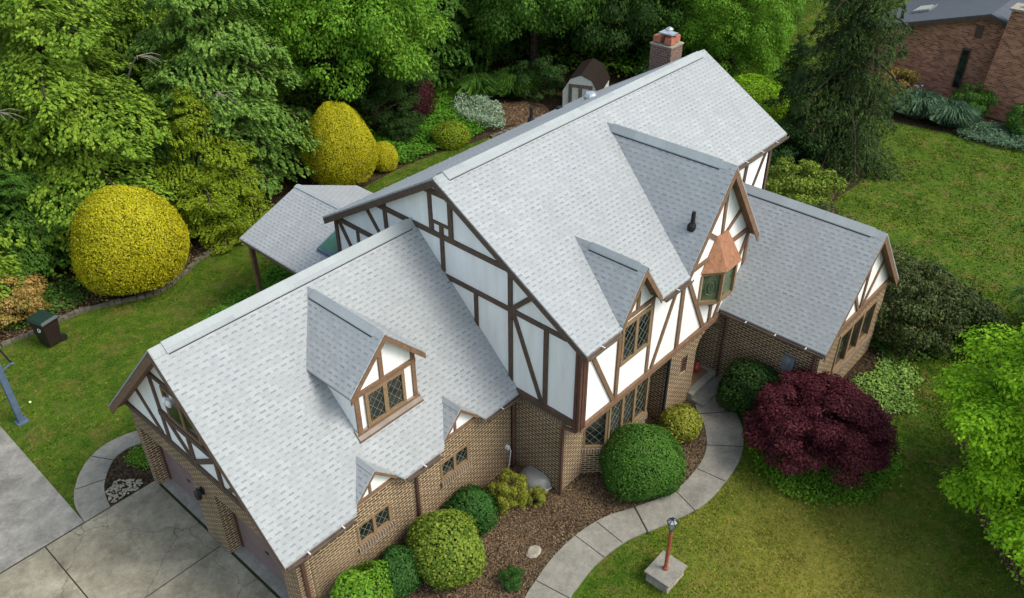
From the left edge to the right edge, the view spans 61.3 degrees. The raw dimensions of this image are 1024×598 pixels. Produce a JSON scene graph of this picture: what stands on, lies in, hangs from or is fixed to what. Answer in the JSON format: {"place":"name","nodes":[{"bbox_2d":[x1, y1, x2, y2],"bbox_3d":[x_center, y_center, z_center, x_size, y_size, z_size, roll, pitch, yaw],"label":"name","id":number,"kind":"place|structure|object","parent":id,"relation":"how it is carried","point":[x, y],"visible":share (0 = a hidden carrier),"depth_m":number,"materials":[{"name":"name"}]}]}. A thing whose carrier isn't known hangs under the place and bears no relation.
{"place":"outdoors","nodes":[
{"label":"outdoors","id":0,"kind":"place"},
{"bbox_2d":[0,426,83,572],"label":"concrete pad","id":1,"kind":"object","parent":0,"point":[37,512],"visible":1,"depth_m":22.14,"materials":[{"name":"grey concrete"}]},
{"bbox_2d":[74,431,140,521],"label":"side path","id":2,"kind":"structure","parent":0,"point":[90,501],"depth_m":23.05,"materials":[{"name":"concrete"}]},
{"bbox_2d":[104,444,153,505],"bbox_3d":[-8.287,3.276,25.067,1.665,0.167,7.960,27,43,33],"label":"side bed","id":3,"kind":"object","parent":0,"point":[119,469],"depth_m":23.28,"materials":[{"name":"brown soil"}]},
{"bbox_2d":[105,479,142,502],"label":"gravel","id":4,"kind":"structure","parent":3,"relation":"on","point":[129,488],"depth_m":22.72,"materials":[{"name":"grey gravel"}]},
{"bbox_2d":[0,481,280,597],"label":"driveway","id":5,"kind":"structure","parent":0,"point":[147,540],"depth_m":20.79,"materials":[{"name":"grey concrete"}]},
{"bbox_2d":[162,478,287,597],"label":"garage apron","id":6,"kind":"object","parent":5,"relation":"on","point":[261,570],"visible":0.56,"depth_m":20.93,"materials":[{"name":"concrete"}]},
{"bbox_2d":[0,0,685,344],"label":"woodland floor","id":7,"kind":"structure","parent":0,"point":[551,103],"depth_m":41.73,"materials":[{"name":"soil"}]},
{"bbox_2d":[0,272,53,330],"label":"orange bush","id":8,"kind":"object","parent":7,"relation":"on","point":[26,293],"visible":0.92,"depth_m":28.29,"materials":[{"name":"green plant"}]},
{"bbox_2d":[0,108,63,306],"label":"shade tree","id":9,"kind":"object","parent":7,"relation":"on","point":[5,242],"visible":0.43,"depth_m":29.14,"materials":[{"name":"green plant"}]},
{"bbox_2d":[0,146,73,295],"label":"shade tree","id":10,"kind":"object","parent":7,"relation":"on","point":[14,180],"visible":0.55,"depth_m":29.64,"materials":[{"name":"green plant"}]},
{"bbox_2d":[0,274,96,332],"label":"bed weeds","id":11,"kind":"object","parent":7,"relation":"on","point":[54,297],"visible":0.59,"depth_m":29.81,"materials":[{"name":"green plant"}]},
{"bbox_2d":[0,0,103,208],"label":"forest tree","id":12,"kind":"object","parent":7,"relation":"on","point":[25,45],"visible":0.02,"depth_m":35.14,"materials":[{"name":"green plant"}]},
{"bbox_2d":[0,226,246,341],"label":"ground cover","id":13,"kind":"object","parent":7,"relation":"on","point":[85,299],"visible":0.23,"depth_m":29.91,"materials":[{"name":"green plant"}]},
{"bbox_2d":[0,0,248,251],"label":"shade tree","id":14,"kind":"object","parent":7,"relation":"on","point":[108,138],"visible":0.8,"depth_m":29.49,"materials":[{"name":"green plant"}]},
{"bbox_2d":[68,182,191,300],"bbox_3d":[-13.236,-2.178,29.623,4.063,3.945,4.222,27,43,33],"label":"golden shrub","id":15,"kind":"object","parent":7,"relation":"on","point":[131,239],"visible":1,"depth_m":28.49,"materials":[{"name":"yellow plant"}]},
{"bbox_2d":[81,0,287,125],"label":"forest tree","id":16,"kind":"object","parent":7,"relation":"on","point":[137,19],"visible":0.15,"depth_m":36.67,"materials":[{"name":"green plant"}]},
{"bbox_2d":[148,86,274,255],"bbox_3d":[-11.610,-5.218,32.456,5.147,5.891,5.263,27,43,33],"label":"shade tree","id":17,"kind":"object","parent":7,"relation":"on","point":[209,188],"visible":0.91,"depth_m":31.77,"materials":[{"name":"green plant"}]},
{"bbox_2d":[111,0,324,203],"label":"shade tree","id":18,"kind":"object","parent":7,"relation":"on","point":[237,113],"visible":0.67,"depth_m":32.32,"materials":[{"name":"green plant"}]},
{"bbox_2d":[219,0,453,107],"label":"leafy tree","id":19,"kind":"object","parent":7,"relation":"on","point":[322,25],"visible":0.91,"depth_m":34.75,"materials":[{"name":"green plant"}]},
{"bbox_2d":[297,99,379,184],"bbox_3d":[-7.210,-6.569,36.006,3.447,3.780,3.286,27,43,33],"label":"golden shrub","id":20,"kind":"object","parent":7,"relation":"on","point":[345,155],"visible":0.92,"depth_m":35.11,"materials":[{"name":"yellow plant"}]},
{"bbox_2d":[3,1,688,293],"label":"undergrowth","id":21,"kind":"object","parent":7,"relation":"on","point":[316,88],"visible":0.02,"depth_m":46.69,"materials":[{"name":"green plant"}]},
{"bbox_2d":[319,45,430,134],"bbox_3d":[-6.425,-9.670,39.850,5.228,4.678,5.007,27,43,33],"label":"leafy tree","id":22,"kind":"object","parent":7,"relation":"on","point":[381,87],"visible":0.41,"depth_m":38.60,"materials":[{"name":"green plant"}]},
{"bbox_2d":[373,141,398,171],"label":"golden shrub","id":23,"kind":"object","parent":7,"relation":"on","point":[388,159],"visible":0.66,"depth_m":37.36,"materials":[{"name":"yellow plant"}]},
{"bbox_2d":[321,0,477,90],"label":"hemlock tree","id":24,"kind":"object","parent":7,"relation":"on","point":[444,62],"visible":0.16,"depth_m":43.52,"materials":[{"name":"green plant"}]},
{"bbox_2d":[377,108,425,143],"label":"green bush","id":25,"kind":"object","parent":7,"relation":"on","point":[407,121],"visible":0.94,"depth_m":39.90,"materials":[{"name":"green plant"}]},
{"bbox_2d":[391,78,436,118],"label":"plum bush","id":26,"kind":"object","parent":7,"relation":"on","point":[424,104],"visible":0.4,"depth_m":41.40,"materials":[{"name":"purple plant"}]},
{"bbox_2d":[369,87,487,163],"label":"ground ivy","id":27,"kind":"object","parent":7,"relation":"on","point":[414,147],"visible":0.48,"depth_m":41.16,"materials":[{"name":"green plant"}]},
{"bbox_2d":[431,120,471,149],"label":"green bush","id":28,"kind":"object","parent":7,"relation":"on","point":[450,135],"visible":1,"depth_m":39.49,"materials":[{"name":"green plant"}]},
{"bbox_2d":[428,59,492,103],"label":"dark ground cover","id":29,"kind":"object","parent":7,"relation":"on","point":[458,67],"visible":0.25,"depth_m":47.17,"materials":[{"name":"green plant"}]},
{"bbox_2d":[453,72,500,98],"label":"ornamental grass","id":30,"kind":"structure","parent":7,"relation":"on","point":[471,84],"depth_m":43.92,"materials":[{"name":"green plant"}]},
{"bbox_2d":[451,91,511,129],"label":"silver plant","id":31,"kind":"object","parent":7,"relation":"on","point":[485,118],"visible":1,"depth_m":42.42,"materials":[{"name":"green plant"}]},
{"bbox_2d":[427,0,541,74],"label":"hemlock tree","id":32,"kind":"object","parent":7,"relation":"on","point":[487,46],"visible":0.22,"depth_m":46.60,"materials":[{"name":"green plant"}]},
{"bbox_2d":[487,101,548,124],"bbox_3d":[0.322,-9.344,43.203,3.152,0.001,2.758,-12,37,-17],"label":"bare mulch","id":33,"kind":"object","parent":7,"relation":"on","point":[521,122],"visible":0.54,"depth_m":43.18,"materials":[{"name":"brown plant"}]},
{"bbox_2d":[440,0,607,68],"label":"leafy tree","id":34,"kind":"object","parent":7,"relation":"on","point":[524,12],"visible":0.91,"depth_m":43.04,"materials":[{"name":"green plant"}]},
{"bbox_2d":[511,55,568,102],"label":"green bush","id":35,"kind":"object","parent":7,"relation":"on","point":[552,76],"visible":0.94,"depth_m":43.77,"materials":[{"name":"green plant"}]},
{"bbox_2d":[562,58,609,105],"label":"garden shed","id":36,"kind":"structure","parent":7,"relation":"on","point":[591,74],"depth_m":42.14,"materials":[{"name":"brown"}]},
{"bbox_2d":[570,85,579,101],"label":"door","id":37,"kind":"structure","parent":36,"relation":"in","point":[575,90],"depth_m":42.08,"materials":[{"name":"grey"}]},
{"bbox_2d":[538,0,693,64],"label":"leafy tree","id":38,"kind":"object","parent":7,"relation":"on","point":[611,15],"visible":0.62,"depth_m":44.38,"materials":[{"name":"green plant"}]},
{"bbox_2d":[634,60,648,75],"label":"green bush","id":39,"kind":"object","parent":7,"relation":"on","point":[646,65],"visible":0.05,"depth_m":44.17,"materials":[{"name":"green plant"}]},
{"bbox_2d":[619,0,783,72],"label":"leafy tree","id":40,"kind":"object","parent":7,"relation":"on","point":[665,25],"visible":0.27,"depth_m":44.87,"materials":[{"name":"green plant"}]},
{"bbox_2d":[678,0,805,77],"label":"leafy tree","id":41,"kind":"object","parent":7,"relation":"on","point":[769,36],"visible":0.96,"depth_m":42.75,"materials":[{"name":"green plant"}]},
{"bbox_2d":[0,0,1023,597],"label":"lawn","id":42,"kind":"structure","parent":0,"point":[810,546],"depth_m":24.57,"materials":[{"name":"green plant"}]},
{"bbox_2d":[0,349,28,426],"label":"basketball pole","id":43,"kind":"object","parent":42,"relation":"on","point":[21,419],"visible":1,"depth_m":24.29,"materials":[{"name":"blue metal"}]},
{"bbox_2d":[26,309,67,346],"bbox_3d":[-14.877,0.954,27.660,0.792,1.087,0.746,16,38,22],"label":"wheeled bin","id":44,"kind":"object","parent":42,"relation":"on","point":[44,324],"visible":1,"depth_m":27.40,"materials":[{"name":"brown plastic"}]},
{"bbox_2d":[0,240,240,347],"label":"bed edging","id":45,"kind":"object","parent":42,"relation":"on","point":[157,291],"visible":0.83,"depth_m":29.73,"materials":[{"name":"grey stone"}]},
{"bbox_2d":[203,263,294,319],"bbox_3d":[-8.200,-0.309,29.947,3.126,0.436,7.678,27,43,33],"label":"hosta bed","id":46,"kind":"object","parent":42,"relation":"on","point":[252,291],"visible":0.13,"depth_m":30.14,"materials":[{"name":"green plant"}]},
{"bbox_2d":[108,27,898,597],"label":"tudor house","id":47,"kind":"structure","parent":42,"relation":"on","point":[556,295],"depth_m":21.05,"materials":[{"name":"grey"}]},
{"bbox_2d":[158,444,199,503],"bbox_3d":[-8.218,4.377,21.805,2.380,2.120,0.100,27,43,33],"label":"garage door","id":48,"kind":"structure","parent":47,"relation":"in","point":[175,471],"depth_m":22.34,"materials":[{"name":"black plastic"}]},
{"bbox_2d":[159,385,202,445],"bbox_3d":[-7.188,2.524,18.773,1.360,0.940,0.065,27,43,33],"label":"window","id":49,"kind":"structure","parent":47,"relation":"in","point":[174,413],"depth_m":18.88,"materials":[{"name":"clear glass"}]},
{"bbox_2d":[232,512,284,583],"bbox_3d":[-5.688,5.668,19.936,2.460,2.120,0.100,27,43,33],"label":"garage door","id":50,"kind":"structure","parent":47,"relation":"in","point":[249,539],"depth_m":20.43,"materials":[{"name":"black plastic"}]},
{"bbox_2d":[356,502,395,553],"bbox_3d":[-3.142,5.175,19.686,0.190,0.810,1.060,27,43,33],"label":"window","id":51,"kind":"structure","parent":47,"relation":"in","point":[380,523],"depth_m":19.70,"materials":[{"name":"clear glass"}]},
{"bbox_2d":[363,369,406,426],"bbox_3d":[-2.819,2.199,19.256,0.065,0.980,1.140,27,43,33],"label":"window","id":52,"kind":"structure","parent":47,"relation":"in","point":[388,396],"depth_m":19.26,"materials":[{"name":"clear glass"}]},
{"bbox_2d":[440,443,471,488],"bbox_3d":[-1.422,4.055,21.241,0.190,0.770,1.050,27,43,33],"label":"window","id":53,"kind":"structure","parent":47,"relation":"in","point":[458,462],"depth_m":21.24,"materials":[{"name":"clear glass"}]},
{"bbox_2d":[582,410,608,448],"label":"window","id":54,"kind":"structure","parent":47,"relation":"in","point":[594,436],"depth_m":22.37,"materials":[{"name":"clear glass"}]},
{"bbox_2d":[607,376,649,442],"bbox_3d":[3.030,2.859,22.774,0.140,1.475,1.770,27,43,33],"label":"bay window","id":55,"kind":"structure","parent":47,"relation":"in","point":[634,404],"depth_m":22.85,"materials":[{"name":"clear glass"}]},
{"bbox_2d":[620,304,652,366],"bbox_3d":[3.032,0.897,21.160,0.070,1.220,1.230,27,43,33],"label":"window","id":56,"kind":"structure","parent":47,"relation":"in","point":[636,337],"depth_m":21.17,"materials":[{"name":"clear glass"}]},
{"bbox_2d":[697,230,741,306],"bbox_3d":[5.739,-0.766,23.345,0.508,2.260,1.850,27,43,33],"label":"oriel window","id":57,"kind":"structure","parent":47,"relation":"in","point":[718,277],"depth_m":23.04,"materials":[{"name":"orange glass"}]},
{"bbox_2d":[830,297,878,375],"bbox_3d":[10.038,1.141,25.408,0.210,1.590,2.870,27,43,33],"label":"window","id":58,"kind":"structure","parent":47,"relation":"in","point":[857,335],"depth_m":25.49,"materials":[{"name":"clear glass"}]},
{"bbox_2d":[644,517,686,593],"bbox_3d":[3.596,5.711,19.781,0.680,2.140,0.800,27,43,33],"label":"lamp post","id":59,"kind":"object","parent":42,"relation":"on","point":[664,571],"visible":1,"depth_m":20.09,"materials":[{"name":"concrete"}]},
{"bbox_2d":[717,1,805,66],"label":"leafy tree","id":60,"kind":"object","parent":42,"relation":"on","point":[799,14],"visible":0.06,"depth_m":45.90,"materials":[{"name":"green plant"}]},
{"bbox_2d":[733,73,796,122],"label":"lime mound","id":61,"kind":"object","parent":42,"relation":"on","point":[759,89],"visible":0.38,"depth_m":40.60,"materials":[{"name":"green plant"}]},
{"bbox_2d":[773,33,817,128],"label":"spruce tree","id":62,"kind":"object","parent":42,"relation":"on","point":[795,65],"visible":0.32,"depth_m":40.56,"materials":[{"name":"green plant"}]},
{"bbox_2d":[762,0,914,188],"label":"spruce tree","id":63,"kind":"object","parent":42,"relation":"on","point":[841,121],"visible":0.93,"depth_m":35.92,"materials":[{"name":"green plant"}]},
{"bbox_2d":[866,0,1023,121],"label":"brick house","id":64,"kind":"structure","parent":42,"relation":"on","point":[952,45],"depth_m":42.70,"materials":[{"name":"brown"}]},
{"bbox_2d":[951,48,971,88],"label":"window","id":65,"kind":"structure","parent":64,"relation":"in","point":[965,53],"depth_m":43.06,"materials":[{"name":"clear glass"}]},
{"bbox_2d":[1008,285,1023,365],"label":"pine tree","id":66,"kind":"object","parent":42,"relation":"on","point":[1019,290],"visible":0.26,"depth_m":27.05,"materials":[{"name":"green plant"}]},
{"bbox_2d":[489,65,544,97],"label":"ornamental grass","id":67,"kind":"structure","parent":0,"point":[503,79],"depth_m":44.20,"materials":[{"name":"green plant"}]},
{"bbox_2d":[405,399,706,597],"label":"mulch bed","id":68,"kind":"object","parent":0,"point":[702,445],"visible":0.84,"depth_m":21.70,"materials":[{"name":"brown wood"}]},
{"bbox_2d":[329,559,395,597],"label":"green bush","id":69,"kind":"object","parent":68,"relation":"on","point":[361,582],"visible":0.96,"depth_m":18.85,"materials":[{"name":"green plant"}]},
{"bbox_2d":[373,543,422,597],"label":"green bush","id":70,"kind":"object","parent":68,"relation":"on","point":[404,577],"visible":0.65,"depth_m":19.48,"materials":[{"name":"green plant"}]},
{"bbox_2d":[404,507,486,590],"bbox_3d":[-1.570,5.751,20.094,1.878,1.734,1.967,-11,36,-14],"label":"green bush","id":71,"kind":"object","parent":68,"relation":"on","point":[448,550],"visible":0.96,"depth_m":19.60,"materials":[{"name":"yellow plant"}]},
{"bbox_2d":[442,484,499,536],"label":"green bush","id":72,"kind":"object","parent":68,"relation":"on","point":[480,506],"visible":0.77,"depth_m":21.04,"materials":[{"name":"green plant"}]},
{"bbox_2d":[488,467,529,514],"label":"yellow bush","id":73,"kind":"object","parent":68,"relation":"on","point":[504,499],"visible":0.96,"depth_m":21.74,"materials":[{"name":"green plant"}]},
{"bbox_2d":[497,564,524,591],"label":"green plant","id":74,"kind":"object","parent":68,"relation":"on","point":[508,582],"visible":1,"depth_m":20.06,"materials":[{"name":"green plant"}]},
{"bbox_2d":[526,545,540,558],"bbox_3d":[0.522,6.133,20.980,0.336,0.083,0.439,27,43,33],"label":"rock","id":75,"kind":"object","parent":68,"relation":"on","point":[533,551],"visible":1,"depth_m":20.93,"materials":[{"name":"beige stone"}]},
{"bbox_2d":[520,465,551,492],"bbox_3d":[0.500,4.762,22.720,1.020,0.360,0.553,27,43,33],"label":"window well cover","id":76,"kind":"object","parent":68,"relation":"on","point":[535,477],"depth_m":22.62,"materials":[{"name":"grey plastic"}]},
{"bbox_2d":[527,485,547,507],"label":"yellow bush","id":77,"kind":"object","parent":68,"relation":"on","point":[540,497],"visible":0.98,"depth_m":22.10,"materials":[{"name":"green plant"}]},
{"bbox_2d":[598,420,687,503],"bbox_3d":[3.364,4.117,22.350,2.348,1.794,2.334,27,43,33],"label":"boxwood","id":78,"kind":"object","parent":68,"relation":"on","point":[642,461],"visible":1,"depth_m":21.78,"materials":[{"name":"green plant"}]},
{"bbox_2d":[658,403,703,443],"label":"golden bush","id":79,"kind":"object","parent":68,"relation":"on","point":[677,421],"visible":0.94,"depth_m":23.81,"materials":[{"name":"yellow plant"}]},
{"bbox_2d":[525,394,743,597],"bbox_3d":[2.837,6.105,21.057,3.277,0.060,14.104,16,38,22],"label":"path","id":80,"kind":"structure","parent":0,"point":[574,561],"depth_m":21.91,"materials":[{"name":"concrete"}]},
{"bbox_2d":[750,335,905,495],"bbox_3d":[8.946,2.625,26.001,6.268,0.001,8.277,27,43,33],"label":"maple bed","id":81,"kind":"object","parent":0,"point":[867,360],"visible":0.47,"depth_m":26.39,"materials":[{"name":"soil"}]},
{"bbox_2d":[715,357,780,418],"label":"green bush","id":82,"kind":"object","parent":81,"relation":"on","point":[739,390],"visible":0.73,"depth_m":24.26,"materials":[{"name":"green plant"}]},
{"bbox_2d":[746,410,911,507],"bbox_3d":[8.616,4.286,23.407,4.425,0.235,3.866,7,36,10],"label":"maple ground cover","id":83,"kind":"object","parent":81,"relation":"on","point":[820,495],"visible":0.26,"depth_m":22.67,"materials":[{"name":"green plant"}]},
{"bbox_2d":[741,367,900,489],"bbox_3d":[8.249,3.147,22.825,3.987,1.949,4.140,27,43,33],"label":"japanese maple","id":84,"kind":"object","parent":83,"relation":"on","point":[833,415],"visible":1,"depth_m":22.15,"materials":[{"name":"red plant"}]},
{"bbox_2d":[852,342,923,421],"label":"variegated plant","id":85,"kind":"object","parent":81,"relation":"on","point":[901,370],"visible":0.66,"depth_m":26.03,"materials":[{"name":"green plant"}]},
{"bbox_2d":[765,140,972,358],"bbox_3d":[9.654,-2.924,33.950,11.695,0.001,16.693,0,35,1],"label":"house side bed","id":86,"kind":"object","parent":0,"point":[847,188],"visible":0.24,"depth_m":36.18,"materials":[{"name":"soil"}]},
{"bbox_2d":[769,118,827,177],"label":"green bush","id":87,"kind":"object","parent":86,"relation":"on","point":[816,147],"visible":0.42,"depth_m":36.70,"materials":[{"name":"green plant"}]},
{"bbox_2d":[765,156,848,206],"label":"green bush","id":88,"kind":"object","parent":86,"relation":"on","point":[819,187],"visible":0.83,"depth_m":34.23,"materials":[{"name":"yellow plant"}]},
{"bbox_2d":[811,201,854,220],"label":"green bush","id":89,"kind":"object","parent":86,"relation":"on","point":[827,207],"depth_m":31.46,"materials":[{"name":"green plant"}]},
{"bbox_2d":[815,155,863,174],"bbox_3d":[14.314,-5.829,38.054,2.304,0.001,2.361,27,43,33],"label":"straw patch","id":90,"kind":"object","parent":86,"relation":"on","point":[841,168],"visible":0.16,"depth_m":37.92,"materials":[{"name":"brown plant"}]},
{"bbox_2d":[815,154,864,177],"bbox_3d":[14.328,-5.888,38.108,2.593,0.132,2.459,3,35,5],"label":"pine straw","id":91,"kind":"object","parent":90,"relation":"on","point":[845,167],"visible":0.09,"depth_m":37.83,"materials":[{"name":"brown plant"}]},
{"bbox_2d":[883,243,961,310],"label":"rhododendron","id":92,"kind":"object","parent":86,"relation":"on","point":[916,272],"visible":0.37,"depth_m":28.41,"materials":[{"name":"green plant"}]},
{"bbox_2d":[873,272,972,358],"bbox_3d":[12.558,0.449,27.283,3.196,2.123,3.084,-8,36,-11],"label":"rhododendron","id":93,"kind":"object","parent":86,"relation":"on","point":[904,332],"visible":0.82,"depth_m":26.69,"materials":[{"name":"green plant"}]},
{"bbox_2d":[869,297,985,363],"bbox_3d":[12.697,0.760,28.395,5.189,0.285,4.008,27,43,33],"label":"side ground cover","id":94,"kind":"object","parent":86,"relation":"on","point":[921,353],"visible":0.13,"depth_m":27.30,"materials":[{"name":"green plant"}]},
{"bbox_2d":[901,274,1008,358],"bbox_3d":[13.888,0.448,27.474,3.001,1.895,3.160,4,35,7],"label":"rhododendron","id":95,"kind":"object","parent":86,"relation":"on","point":[982,311],"visible":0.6,"depth_m":26.76,"materials":[{"name":"green plant"}]},
{"bbox_2d":[890,87,947,118],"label":"ornamental grass","id":96,"kind":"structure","parent":0,"point":[921,99],"depth_m":41.81,"materials":[{"name":"green plant"}]},
{"bbox_2d":[832,76,1023,148],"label":"neighbour bed","id":97,"kind":"object","parent":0,"point":[901,118],"visible":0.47,"depth_m":41.87,"materials":[{"name":"soil"}]},
{"bbox_2d":[875,64,921,97],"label":"neighbour bush","id":98,"kind":"object","parent":97,"relation":"on","point":[914,75],"visible":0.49,"depth_m":43.97,"materials":[{"name":"orange plant"}]},
{"bbox_2d":[949,82,999,116],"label":"neighbour bush","id":99,"kind":"object","parent":97,"relation":"on","point":[973,99],"visible":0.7,"depth_m":41.73,"materials":[{"name":"green plant"}]},
{"bbox_2d":[954,120,1023,150],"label":"neighbour ground cover","id":100,"kind":"object","parent":97,"relation":"on","point":[1005,134],"visible":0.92,"depth_m":40.35,"materials":[{"name":"green plant"}]},
{"bbox_2d":[1003,102,1023,134],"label":"neighbour bush","id":101,"kind":"object","parent":97,"relation":"on","point":[1015,117],"visible":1,"depth_m":40.29,"materials":[{"name":"green plant"}]},
{"bbox_2d":[922,97,982,129],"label":"ornamental grass","id":102,"kind":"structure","parent":0,"point":[955,113],"depth_m":40.92,"materials":[{"name":"green plant"}]},
{"bbox_2d":[959,406,1023,592],"bbox_3d":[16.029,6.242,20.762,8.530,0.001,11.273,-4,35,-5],"label":"bed","id":103,"kind":"object","parent":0,"point":[1005,558],"visible":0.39,"depth_m":21.21,"materials":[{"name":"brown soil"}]},
{"bbox_2d":[930,316,1023,584],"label":"maple tree","id":104,"kind":"object","parent":103,"relation":"on","point":[991,424],"visible":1,"depth_m":19.10,"materials":[{"name":"green plant"}]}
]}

